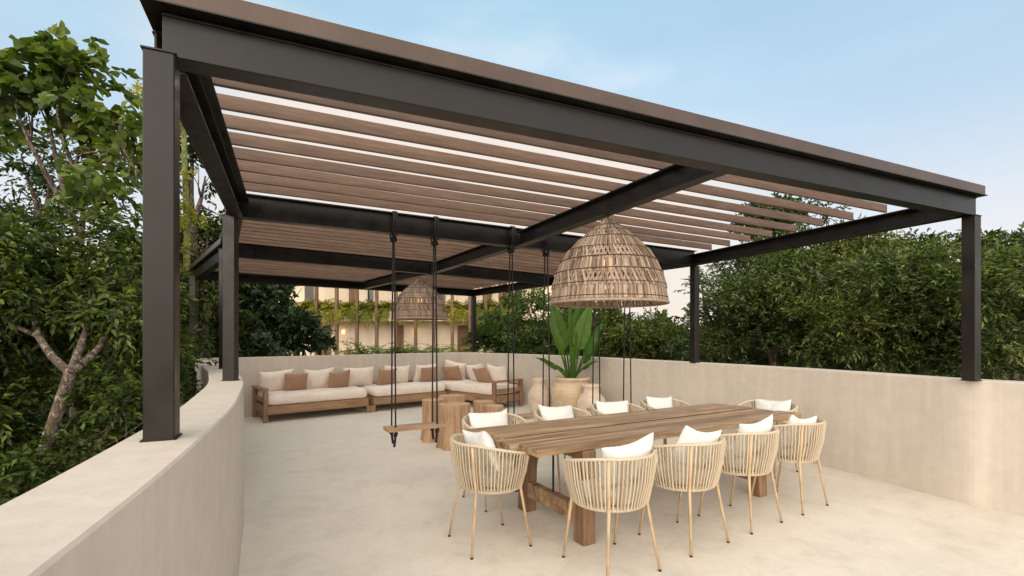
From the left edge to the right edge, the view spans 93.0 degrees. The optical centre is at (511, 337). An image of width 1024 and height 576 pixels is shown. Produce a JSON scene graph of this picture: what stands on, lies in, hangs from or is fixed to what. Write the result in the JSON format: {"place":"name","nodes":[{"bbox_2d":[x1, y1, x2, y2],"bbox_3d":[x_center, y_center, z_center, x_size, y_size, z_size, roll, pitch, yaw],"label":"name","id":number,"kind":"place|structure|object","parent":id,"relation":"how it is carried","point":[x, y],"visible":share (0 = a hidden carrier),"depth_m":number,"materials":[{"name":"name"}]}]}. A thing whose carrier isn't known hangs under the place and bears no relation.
{"place":"outdoors","nodes":[
{"label":"outdoors","id":0,"kind":"place"},
{"bbox_2d":[323,342,365,354],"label":"palm plant","id":1,"kind":"object","parent":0,"point":[348,353],"visible":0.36,"depth_m":17.34,"materials":[{"name":"green plant"}]},
{"bbox_2d":[338,338,402,354],"bbox_3d":[-4.780,0.406,16.581,2.148,0.796,1.374,0,0,0],"label":"palm plant","id":2,"kind":"object","parent":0,"point":[366,351],"visible":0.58,"depth_m":16.64,"materials":[{"name":"green plant"}]},
{"bbox_2d":[355,346,411,353],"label":"palm plant","id":3,"kind":"object","parent":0,"point":[385,349],"visible":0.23,"depth_m":17.22,"materials":[{"name":"green plant"}]},
{"bbox_2d":[383,345,419,353],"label":"palm plant","id":4,"kind":"object","parent":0,"point":[398,351],"visible":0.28,"depth_m":17.32,"materials":[{"name":"green plant"}]},
{"bbox_2d":[386,341,442,352],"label":"palm plant","id":5,"kind":"object","parent":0,"point":[414,350],"visible":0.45,"depth_m":17.42,"materials":[{"name":"green plant"}]},
{"bbox_2d":[279,275,558,355],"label":"hotel building","id":6,"kind":"structure","parent":0,"point":[411,332],"depth_m":21.70,"materials":[{"name":"paint"}]},
{"bbox_2d":[292,299,310,310],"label":"balcony plant","id":7,"kind":"object","parent":6,"relation":"on","point":[301,304],"visible":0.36,"depth_m":20.97,"materials":[{"name":"green plant"}]},
{"bbox_2d":[305,286,313,302],"bbox_3d":[-9.052,-2.039,21.674,0.381,1.778,0.048,0,0,0],"label":"window","id":8,"kind":"structure","parent":6,"relation":"in","point":[309,291],"depth_m":21.65,"materials":[{"name":"grey glass"}]},
{"bbox_2d":[295,299,327,318],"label":"balcony plant","id":9,"kind":"object","parent":6,"relation":"on","point":[311,307],"visible":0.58,"depth_m":20.90,"materials":[{"name":"green plant"}]},
{"bbox_2d":[319,325,330,354],"bbox_3d":[-8.385,0.966,21.674,0.619,2.984,0.048,0,0,0],"label":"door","id":10,"kind":"structure","parent":6,"relation":"in","point":[329,349],"depth_m":21.65,"materials":[{"name":"brown wood"}]},
{"bbox_2d":[313,298,340,326],"bbox_3d":[-8.029,-1.070,21.095,1.619,1.356,1.154,0,0,0],"label":"balcony plant","id":11,"kind":"object","parent":6,"relation":"on","point":[325,311],"visible":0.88,"depth_m":20.82,"materials":[{"name":"green plant"}]},
{"bbox_2d":[327,300,354,323],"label":"balcony plant","id":12,"kind":"object","parent":6,"relation":"on","point":[340,309],"visible":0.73,"depth_m":20.88,"materials":[{"name":"green plant"}]},
{"bbox_2d":[349,289,354,301],"bbox_3d":[-7.110,-2.039,21.674,0.310,1.778,0.048,0,0,0],"label":"window","id":13,"kind":"structure","parent":6,"relation":"in","point":[351,291],"depth_m":21.65,"materials":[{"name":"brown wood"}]},
{"bbox_2d":[335,299,371,325],"bbox_3d":[-6.832,-1.012,21.079,1.724,1.265,1.288,0,0,0],"label":"balcony plant","id":14,"kind":"object","parent":6,"relation":"on","point":[350,309],"visible":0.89,"depth_m":20.80,"materials":[{"name":"green plant"}]},
{"bbox_2d":[368,290,372,300],"bbox_3d":[-6.312,-2.039,21.674,0.238,1.778,0.048,0,0,0],"label":"window","id":15,"kind":"structure","parent":6,"relation":"in","point":[370,292],"depth_m":21.65,"materials":[{"name":"grey glass"}]},
{"bbox_2d":[356,299,388,327],"bbox_3d":[-6.122,-1.008,21.156,1.753,1.267,1.239,0,0,0],"label":"balcony plant","id":16,"kind":"object","parent":6,"relation":"on","point":[365,311],"visible":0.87,"depth_m":20.84,"materials":[{"name":"green plant"}]},
{"bbox_2d":[368,300,393,327],"bbox_3d":[-5.512,-0.953,21.089,1.658,1.275,1.277,0,0,0],"label":"balcony plant","id":17,"kind":"object","parent":6,"relation":"on","point":[385,309],"visible":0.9,"depth_m":20.84,"materials":[{"name":"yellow plant"}]},
{"bbox_2d":[398,325,403,350],"bbox_3d":[-5.014,0.966,21.674,0.357,2.984,0.048,0,0,0],"label":"door","id":18,"kind":"structure","parent":6,"relation":"in","point":[400,327],"depth_m":21.65,"materials":[{"name":"brown wood"}]},
{"bbox_2d":[442,299,462,327],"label":"balcony plant","id":19,"kind":"object","parent":6,"relation":"on","point":[448,309],"visible":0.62,"depth_m":20.84,"materials":[{"name":"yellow plant"}]},
{"bbox_2d":[446,298,476,325],"bbox_3d":[-2.248,-1.076,21.090,1.512,1.255,1.109,0,0,0],"label":"balcony plant","id":20,"kind":"object","parent":6,"relation":"on","point":[463,311],"visible":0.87,"depth_m":20.87,"materials":[{"name":"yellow plant"}]},
{"bbox_2d":[457,325,467,351],"bbox_3d":[-2.156,0.966,21.674,0.548,2.984,0.048,0,0,0],"label":"door","id":21,"kind":"structure","parent":6,"relation":"in","point":[462,330],"depth_m":21.65,"materials":[{"name":"brown wood"}]},
{"bbox_2d":[464,299,491,322],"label":"balcony plant","id":22,"kind":"object","parent":6,"relation":"on","point":[479,306],"visible":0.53,"depth_m":20.94,"materials":[{"name":"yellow plant"}]},
{"bbox_2d":[483,286,491,302],"bbox_3d":[-1.108,-2.039,21.674,0.405,1.778,0.048,0,0,0],"label":"window","id":23,"kind":"structure","parent":6,"relation":"in","point":[489,296],"depth_m":21.65,"materials":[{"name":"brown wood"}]},
{"bbox_2d":[478,300,503,318],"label":"balcony plant","id":24,"kind":"object","parent":6,"relation":"on","point":[492,306],"visible":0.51,"depth_m":20.94,"materials":[{"name":"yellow plant"}]},
{"bbox_2d":[496,302,517,321],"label":"balcony plant","id":25,"kind":"object","parent":6,"relation":"on","point":[505,310],"visible":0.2,"depth_m":20.76,"materials":[{"name":"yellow plant"}]},
{"bbox_2d":[414,343,451,352],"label":"palm plant","id":26,"kind":"object","parent":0,"point":[438,350],"visible":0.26,"depth_m":17.22,"materials":[{"name":"green plant"}]},
{"bbox_2d":[438,343,486,352],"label":"palm plant","id":27,"kind":"object","parent":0,"point":[453,350],"visible":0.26,"depth_m":17.02,"materials":[{"name":"green plant"}]},
{"bbox_2d":[0,0,1023,328],"label":"sky","id":28,"kind":"structure","parent":0,"point":[934,86],"materials":[{"name":"blue"}]},
{"bbox_2d":[238,400,1023,575],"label":"terrace floor","id":29,"kind":"structure","parent":0,"point":[349,491],"depth_m":3.96,"materials":[{"name":"beige concrete"}]},
{"bbox_2d":[252,385,370,422],"bbox_3d":[-3.887,1.217,9.516,1.998,0.606,0.915,0,0,-39],"label":"sofa","id":30,"kind":"object","parent":29,"relation":"on","point":[266,402],"visible":0.99,"depth_m":9.13,"materials":[{"name":"white fabric"}]},
{"bbox_2d":[258,369,293,393],"bbox_3d":[-4.495,0.844,9.277,0.626,0.455,0.210,-3,19,-39],"label":"pillow","id":31,"kind":"object","parent":30,"relation":"on","point":[272,381],"visible":0.65,"depth_m":9.16,"materials":[{"name":"beige fabric"}]},
{"bbox_2d":[284,373,307,390],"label":"scatter pillow","id":32,"kind":"object","parent":30,"relation":"on","point":[295,382],"visible":0.85,"depth_m":9.25,"materials":[{"name":"beige fabric"}]},
{"bbox_2d":[304,367,334,388],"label":"pillow","id":33,"kind":"object","parent":30,"relation":"on","point":[318,378],"visible":0.64,"depth_m":9.68,"materials":[{"name":"beige fabric"}]},
{"bbox_2d":[328,369,349,387],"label":"scatter pillow","id":34,"kind":"object","parent":30,"relation":"on","point":[338,379],"visible":0.9,"depth_m":9.79,"materials":[{"name":"beige fabric"}]},
{"bbox_2d":[343,366,373,385],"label":"pillow","id":35,"kind":"object","parent":30,"relation":"on","point":[360,376],"visible":0.73,"depth_m":10.24,"materials":[{"name":"beige fabric"}]},
{"bbox_2d":[356,380,446,411],"bbox_3d":[-2.411,1.265,10.724,1.836,0.510,0.909,0,0,-39],"label":"sofa","id":36,"kind":"object","parent":29,"relation":"on","point":[410,391],"visible":0.65,"depth_m":10.32,"materials":[{"name":"white fabric"}]},
{"bbox_2d":[376,368,396,384],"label":"scatter pillow","id":37,"kind":"object","parent":36,"relation":"on","point":[384,377],"visible":0.77,"depth_m":10.41,"materials":[{"name":"beige fabric"}]},
{"bbox_2d":[384,365,409,382],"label":"pillow","id":38,"kind":"object","parent":36,"relation":"on","point":[402,372],"visible":0.55,"depth_m":10.83,"materials":[{"name":"beige fabric"}]},
{"bbox_2d":[413,364,435,381],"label":"pillow","id":39,"kind":"object","parent":36,"relation":"on","point":[417,376],"visible":0.52,"depth_m":11.15,"materials":[{"name":"beige fabric"}]},
{"bbox_2d":[420,367,435,381],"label":"scatter pillow","id":40,"kind":"object","parent":36,"relation":"on","point":[426,374],"visible":0.81,"depth_m":11.09,"materials":[{"name":"beige fabric"}]},
{"bbox_2d":[420,398,444,442],"bbox_3d":[-1.146,1.220,7.171,0.384,0.601,0.362,0,0,-23],"label":"stump stool","id":41,"kind":"object","parent":29,"relation":"on","point":[426,435],"visible":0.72,"depth_m":7.00,"materials":[{"name":"brown wood"}]},
{"bbox_2d":[439,394,464,402],"bbox_3d":[-0.988,1.240,8.019,0.503,0.561,0.414,0,0,0],"label":"stump stool","id":42,"kind":"object","parent":29,"relation":"on","point":[454,397],"visible":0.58,"depth_m":7.87,"materials":[{"name":"brown wood"}]},
{"bbox_2d":[436,402,470,450],"bbox_3d":[-0.801,1.220,6.702,0.505,0.601,0.436,0,0,0],"label":"stump stool","id":43,"kind":"object","parent":29,"relation":"on","point":[451,415],"visible":0.8,"depth_m":6.53,"materials":[{"name":"brown wood"}]},
{"bbox_2d":[438,378,522,405],"bbox_3d":[-0.851,1.217,11.103,2.168,0.606,0.916,0,0,43],"label":"sofa","id":44,"kind":"object","parent":29,"relation":"on","point":[494,391],"visible":0.79,"depth_m":10.55,"materials":[{"name":"white fabric"}]},
{"bbox_2d":[442,365,461,379],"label":"scatter pillow","id":45,"kind":"object","parent":44,"relation":"on","point":[452,373],"visible":0.98,"depth_m":11.56,"materials":[{"name":"beige fabric"}]},
{"bbox_2d":[444,360,465,379],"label":"pillow","id":46,"kind":"object","parent":44,"relation":"on","point":[461,366],"visible":0.59,"depth_m":11.80,"materials":[{"name":"beige fabric"}]},
{"bbox_2d":[466,363,482,380],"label":"pillow","id":47,"kind":"object","parent":44,"relation":"on","point":[471,373],"visible":0.55,"depth_m":11.33,"materials":[{"name":"beige fabric"}]},
{"bbox_2d":[472,367,490,382],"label":"scatter pillow","id":48,"kind":"object","parent":44,"relation":"on","point":[481,374],"visible":0.91,"depth_m":10.89,"materials":[{"name":"beige fabric"}]},
{"bbox_2d":[487,364,506,383],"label":"pillow","id":49,"kind":"object","parent":44,"relation":"on","point":[496,373],"visible":0.69,"depth_m":10.78,"materials":[{"name":"beige fabric"}]},
{"bbox_2d":[473,400,493,412],"bbox_3d":[-0.468,1.290,8.054,0.393,0.461,0.359,0,0,0],"label":"stump stool","id":50,"kind":"object","parent":29,"relation":"on","point":[478,406],"visible":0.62,"depth_m":7.92,"materials":[{"name":"brown wood"}]},
{"bbox_2d":[448,433,531,559],"bbox_3d":[-0.188,1.132,3.615,0.541,0.776,0.646,0,0,-28],"label":"rope chair","id":51,"kind":"object","parent":29,"relation":"on","point":[473,477],"visible":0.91,"depth_m":3.40,"materials":[{"name":"beige fabric"}]},
{"bbox_2d":[462,430,500,471],"bbox_3d":[-0.217,0.817,3.549,0.130,0.319,0.444,-22,1,-26],"label":"pillow","id":52,"kind":"object","parent":51,"relation":"on","point":[482,438],"visible":0.6,"depth_m":3.39,"materials":[{"name":"white fabric"}]},
{"bbox_2d":[483,404,503,412],"bbox_3d":[-0.293,1.290,7.543,0.365,0.461,0.365,0,0,0],"label":"stump stool","id":53,"kind":"object","parent":29,"relation":"on","point":[493,408],"visible":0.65,"depth_m":7.42,"materials":[{"name":"brown wood"}]},
{"bbox_2d":[462,412,527,511],"bbox_3d":[-0.167,1.132,4.556,0.646,0.776,0.541,0,0,-32],"label":"rope chair","id":54,"kind":"object","parent":29,"relation":"on","point":[465,423],"visible":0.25,"depth_m":4.61,"materials":[{"name":"fabric"}]},
{"bbox_2d":[468,409,507,427],"bbox_3d":[-0.195,0.848,4.612,0.444,0.319,0.138,-2,-19,-32],"label":"pillow","id":55,"kind":"object","parent":54,"relation":"on","point":[479,420],"visible":0.51,"depth_m":4.56,"materials":[{"name":"white fabric"}]},
{"bbox_2d":[528,378,551,412],"bbox_3d":[0.539,1.160,9.448,0.470,0.720,0.470,0,0,0],"label":"clay jar","id":56,"kind":"object","parent":29,"relation":"on","point":[535,396],"visible":0.69,"depth_m":9.30,"materials":[{"name":"beige ceramic"}]},
{"bbox_2d":[533,406,594,492],"bbox_3d":[0.513,1.132,4.956,0.646,0.776,0.541,0,0,-33],"label":"rope chair","id":57,"kind":"object","parent":29,"relation":"on","point":[538,417],"visible":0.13,"depth_m":4.99,"materials":[{"name":"fabric"}]},
{"bbox_2d":[538,404,573,419],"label":"pillow","id":58,"kind":"object","parent":57,"relation":"on","point":[556,413],"visible":0.4,"depth_m":4.95,"materials":[{"name":"white fabric"}]},
{"bbox_2d":[536,301,604,416],"bbox_3d":[1.134,0.309,8.969,1.097,2.423,1.024,0,0,40],"label":"planted pot","id":59,"kind":"object","parent":29,"relation":"on","point":[567,389],"visible":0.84,"depth_m":8.99,"materials":[{"name":"beige ceramic"}]},
{"bbox_2d":[576,384,605,416],"bbox_3d":[1.399,1.176,8.547,0.526,0.688,0.526,0,0,0],"label":"clay jar","id":60,"kind":"object","parent":29,"relation":"on","point":[584,401],"visible":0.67,"depth_m":8.40,"materials":[{"name":"ceramic"}]},
{"bbox_2d":[561,449,661,575],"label":"rope chair","id":61,"kind":"object","parent":29,"relation":"on","point":[623,496],"visible":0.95,"depth_m":3.05,"materials":[{"name":"beige fabric"}]},
{"bbox_2d":[598,432,653,486],"bbox_3d":[0.750,0.814,3.204,0.442,0.316,0.135,-7,23,-25],"label":"pillow","id":62,"kind":"object","parent":61,"relation":"on","point":[641,447],"visible":0.56,"depth_m":3.14,"materials":[{"name":"white fabric"}]},
{"bbox_2d":[591,403,644,449],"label":"rope chair","id":63,"kind":"object","parent":29,"relation":"on","point":[633,407],"visible":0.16,"depth_m":5.43,"materials":[{"name":"fabric"}]},
{"bbox_2d":[596,400,627,413],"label":"pillow","id":64,"kind":"object","parent":63,"relation":"on","point":[612,407],"visible":0.44,"depth_m":5.35,"materials":[{"name":"white fabric"}]},
{"bbox_2d":[465,403,801,545],"bbox_3d":[1.280,1.150,4.546,3.321,0.744,1.003,0,0,-31],"label":"dining table","id":65,"kind":"object","parent":29,"relation":"on","point":[579,437],"visible":0.72,"depth_m":4.13,"materials":[{"name":"brown wood"}]},
{"bbox_2d":[640,398,689,459],"bbox_3d":[1.807,1.132,5.718,0.646,0.776,0.541,0,0,-31],"label":"rope chair","id":66,"kind":"object","parent":29,"relation":"on","point":[643,404],"visible":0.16,"depth_m":5.83,"materials":[{"name":"fabric"}]},
{"bbox_2d":[646,396,672,409],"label":"pillow","id":67,"kind":"object","parent":66,"relation":"on","point":[657,403],"visible":0.45,"depth_m":5.73,"materials":[{"name":"white fabric"}]},
{"bbox_2d":[638,436,729,557],"bbox_3d":[1.303,1.132,3.653,0.646,0.776,0.541,0,0,-33],"label":"rope chair","id":68,"kind":"object","parent":29,"relation":"on","point":[688,477],"visible":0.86,"depth_m":3.45,"materials":[{"name":"beige fabric"}]},
{"bbox_2d":[669,426,721,465],"bbox_3d":[1.371,0.814,3.611,0.446,0.315,0.141,12,13,-36],"label":"pillow","id":69,"kind":"object","parent":68,"relation":"on","point":[689,435],"visible":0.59,"depth_m":3.51,"materials":[{"name":"white fabric"}]},
{"bbox_2d":[698,426,782,534],"bbox_3d":[1.913,1.132,4.043,0.646,0.776,0.541,0,0,-33],"label":"rope chair","id":70,"kind":"object","parent":29,"relation":"on","point":[749,463],"visible":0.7,"depth_m":3.83,"materials":[{"name":"beige fabric"}]},
{"bbox_2d":[731,414,772,456],"bbox_3d":[1.984,0.817,3.994,0.443,0.316,0.134,-7,23,-31],"label":"pillow","id":71,"kind":"object","parent":70,"relation":"on","point":[765,425],"visible":0.6,"depth_m":3.93,"materials":[{"name":"white fabric"}]},
{"bbox_2d":[738,399,797,478],"bbox_3d":[2.920,1.132,5.548,0.541,0.776,0.646,0,0,-31],"label":"rope chair","id":72,"kind":"object","parent":29,"relation":"on","point":[794,408],"visible":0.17,"depth_m":5.46,"materials":[{"name":"fabric"}]},
{"bbox_2d":[755,399,790,424],"bbox_3d":[2.975,0.862,5.589,0.139,0.319,0.442,23,-16,-29],"label":"pillow","id":73,"kind":"object","parent":72,"relation":"on","point":[774,405],"visible":0.46,"depth_m":5.52,"materials":[{"name":"white fabric"}]},
{"bbox_2d":[751,418,828,515],"bbox_3d":[2.548,1.132,4.443,0.646,0.776,0.541,0,0,-33],"label":"rope chair","id":74,"kind":"object","parent":29,"relation":"on","point":[808,452],"visible":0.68,"depth_m":4.23,"materials":[{"name":"beige fabric"}]},
{"bbox_2d":[780,415,816,446],"bbox_3d":[2.588,0.849,4.378,0.448,0.311,0.134,7,16,-35],"label":"pillow","id":75,"kind":"object","parent":74,"relation":"on","point":[792,419],"visible":0.53,"depth_m":4.29,"materials":[{"name":"white fabric"}]},
{"label":"ground","id":76,"kind":"structure","parent":0,"visible":0},
{"bbox_2d":[0,114,142,425],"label":"sparse tree","id":77,"kind":"object","parent":76,"relation":"on","point":[39,179],"visible":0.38,"depth_m":8.18,"materials":[{"name":"green plant"}]},
{"bbox_2d":[0,20,184,451],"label":"broadleaf tree","id":78,"kind":"object","parent":76,"relation":"on","point":[41,86],"visible":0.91,"depth_m":6.78,"materials":[{"name":"green plant"}]},
{"bbox_2d":[0,192,203,492],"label":"leafy tree","id":79,"kind":"object","parent":76,"relation":"on","point":[46,300],"visible":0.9,"depth_m":4.78,"materials":[{"name":"green plant"}]},
{"bbox_2d":[2,226,215,495],"bbox_3d":[-7.529,2.295,7.762,6.218,8.458,4.339,0,0,0],"label":"leafy tree","id":80,"kind":"object","parent":76,"relation":"on","point":[65,418],"visible":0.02,"depth_m":7.26,"materials":[{"name":"green plant"}]},
{"bbox_2d":[0,331,218,505],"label":"shrubby tree","id":81,"kind":"object","parent":76,"relation":"on","point":[121,424],"visible":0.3,"depth_m":4.36,"materials":[{"name":"green plant"}]},
{"bbox_2d":[0,359,243,575],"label":"parapet wall","id":82,"kind":"structure","parent":76,"relation":"on","point":[131,506],"depth_m":1.43,"materials":[{"name":"paint"}]},
{"bbox_2d":[104,121,224,262],"bbox_3d":[-7.295,0.607,10.425,2.692,11.837,1.803,0,0,-25],"label":"forked tree","id":83,"kind":"object","parent":76,"relation":"on","point":[192,153],"visible":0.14,"depth_m":10.51,"materials":[{"name":"green plant"}]},
{"bbox_2d":[128,77,208,343],"bbox_3d":[-6.631,0.749,9.593,1.638,11.542,1.264,0,0,-25],"label":"mossy tree","id":84,"kind":"object","parent":76,"relation":"on","point":[186,218],"visible":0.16,"depth_m":9.56,"materials":[{"name":"green plant"}]},
{"bbox_2d":[125,204,265,357],"bbox_3d":[-6.787,1.806,10.691,2.937,9.439,4.497,0,0,0],"label":"leafy tree","id":85,"kind":"object","parent":76,"relation":"on","point":[208,310],"visible":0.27,"depth_m":10.52,"materials":[{"name":"green plant"}]},
{"bbox_2d":[180,356,213,395],"bbox_3d":[-4.766,3.375,7.163,1.104,6.297,1.271,0,0,-33],"label":"shrub","id":86,"kind":"object","parent":76,"relation":"on","point":[193,374],"visible":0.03,"depth_m":7.22,"materials":[{"name":"green plant"}]},
{"bbox_2d":[209,283,338,356],"bbox_3d":[-6.017,2.273,11.938,4.642,8.515,2.885,0,0,27],"label":"glossy shrub","id":87,"kind":"object","parent":76,"relation":"on","point":[290,328],"visible":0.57,"depth_m":11.84,"materials":[{"name":"green plant"}]},
{"bbox_2d":[200,352,458,416],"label":"parapet wall","id":88,"kind":"structure","parent":76,"relation":"on","point":[250,368],"depth_m":10.21,"materials":[{"name":"paint"}]},
{"bbox_2d":[3,302,1023,419],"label":"distant woods","id":89,"kind":"object","parent":76,"relation":"on","point":[665,314],"depth_m":35.01,"materials":[{"name":"green plant"}]},
{"bbox_2d":[459,286,601,354],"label":"feathery tree","id":90,"kind":"object","parent":76,"relation":"on","point":[495,322],"visible":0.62,"depth_m":15.39,"materials":[{"name":"green plant"}]},
{"bbox_2d":[541,300,686,359],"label":"feathery tree","id":91,"kind":"object","parent":76,"relation":"on","point":[615,315],"visible":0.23,"depth_m":14.70,"materials":[{"name":"green plant"}]},
{"bbox_2d":[598,306,716,360],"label":"feathery tree","id":92,"kind":"object","parent":76,"relation":"on","point":[616,336],"visible":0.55,"depth_m":13.44,"materials":[{"name":"green plant"}]},
{"bbox_2d":[637,316,800,366],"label":"leafy tree","id":93,"kind":"object","parent":76,"relation":"on","point":[758,361],"visible":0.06,"depth_m":14.73,"materials":[{"name":"green plant"}]},
{"bbox_2d":[659,255,788,363],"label":"airy tree","id":94,"kind":"object","parent":76,"relation":"on","point":[679,342],"visible":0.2,"depth_m":12.14,"materials":[{"name":"green plant"}]},
{"bbox_2d":[459,352,1023,515],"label":"parapet wall","id":95,"kind":"structure","parent":76,"relation":"on","point":[955,439],"depth_m":5.12,"materials":[{"name":"paint"}]},
{"bbox_2d":[139,0,987,442],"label":"pergola","id":96,"kind":"object","parent":95,"relation":"on","point":[197,54],"visible":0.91,"depth_m":3.47,"materials":[{"name":"brown metal"}]},
{"bbox_2d":[383,211,444,446],"bbox_3d":[-1.048,-0.091,5.227,0.625,2.464,0.200,0,0,-29],"label":"rope swing","id":97,"kind":"object","parent":96,"relation":"hanging from","point":[391,429],"visible":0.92,"depth_m":5.17,"materials":[{"name":"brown wood"}]},
{"bbox_2d":[393,275,447,319],"bbox_3d":[-1.624,-0.700,8.550,0.992,0.783,0.992,0,0,0],"label":"pendant lamp","id":98,"kind":"object","parent":96,"relation":"hanging from","point":[416,297],"visible":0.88,"depth_m":8.22,"materials":[{"name":"brown wicker"}]},
{"bbox_2d":[506,226,550,422],"bbox_3d":[0.206,-0.091,5.930,0.674,2.464,0.200,0,0,-30],"label":"rope swing","id":99,"kind":"object","parent":96,"relation":"hanging from","point":[526,416],"visible":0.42,"depth_m":5.86,"materials":[{"name":"black fabric"}]},
{"bbox_2d":[549,215,669,307],"bbox_3d":[0.850,-0.699,4.300,1.046,0.826,1.046,0,0,0],"label":"pendant lamp","id":100,"kind":"object","parent":96,"relation":"hanging from","point":[649,288],"visible":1,"depth_m":3.95,"materials":[{"name":"brown wicker"}]},
{"bbox_2d":[587,253,631,411],"bbox_3d":[1.356,-0.091,6.584,0.716,2.464,0.200,0,0,-30],"label":"rope swing","id":101,"kind":"object","parent":96,"relation":"hanging from","point":[588,409],"visible":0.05,"depth_m":6.51,"materials":[{"name":"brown wood"}]},
{"bbox_2d":[679,223,895,370],"bbox_3d":[6.191,2.003,10.902,4.684,9.072,3.230,0,0,15],"label":"feathery tree","id":102,"kind":"object","parent":76,"relation":"on","point":[762,337],"visible":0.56,"depth_m":10.51,"materials":[{"name":"green plant"}]},
{"bbox_2d":[728,192,851,365],"bbox_3d":[8.586,1.008,14.975,3.986,11.051,2.559,0,0,0],"label":"tall tree","id":103,"kind":"object","parent":76,"relation":"on","point":[775,232],"visible":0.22,"depth_m":14.49,"materials":[{"name":"green plant"}]},
{"bbox_2d":[747,212,955,376],"bbox_3d":[7.046,1.915,9.833,4.574,9.262,2.979,0,0,-21],"label":"feathery tree","id":104,"kind":"object","parent":76,"relation":"on","point":[807,302],"visible":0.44,"depth_m":9.28,"materials":[{"name":"green plant"}]},
{"bbox_2d":[800,227,1002,373],"bbox_3d":[10.799,1.713,13.250,7.396,9.633,3.966,0,0,0],"label":"leafy tree","id":105,"kind":"object","parent":76,"relation":"on","point":[921,237],"visible":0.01,"depth_m":13.12,"materials":[{"name":"green plant"}]},
{"bbox_2d":[802,230,1023,378],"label":"feathery tree","id":106,"kind":"object","parent":76,"relation":"on","point":[904,331],"visible":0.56,"depth_m":8.35,"materials":[{"name":"green plant"}]},
{"bbox_2d":[884,232,1023,380],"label":"feathery tree","id":107,"kind":"object","parent":76,"relation":"on","point":[1003,278],"visible":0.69,"depth_m":7.64,"materials":[{"name":"green plant"}]},
{"bbox_2d":[932,222,1023,380],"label":"leafy tree","id":108,"kind":"object","parent":76,"relation":"on","point":[1016,235],"visible":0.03,"depth_m":11.28,"materials":[{"name":"green plant"}]}
]}

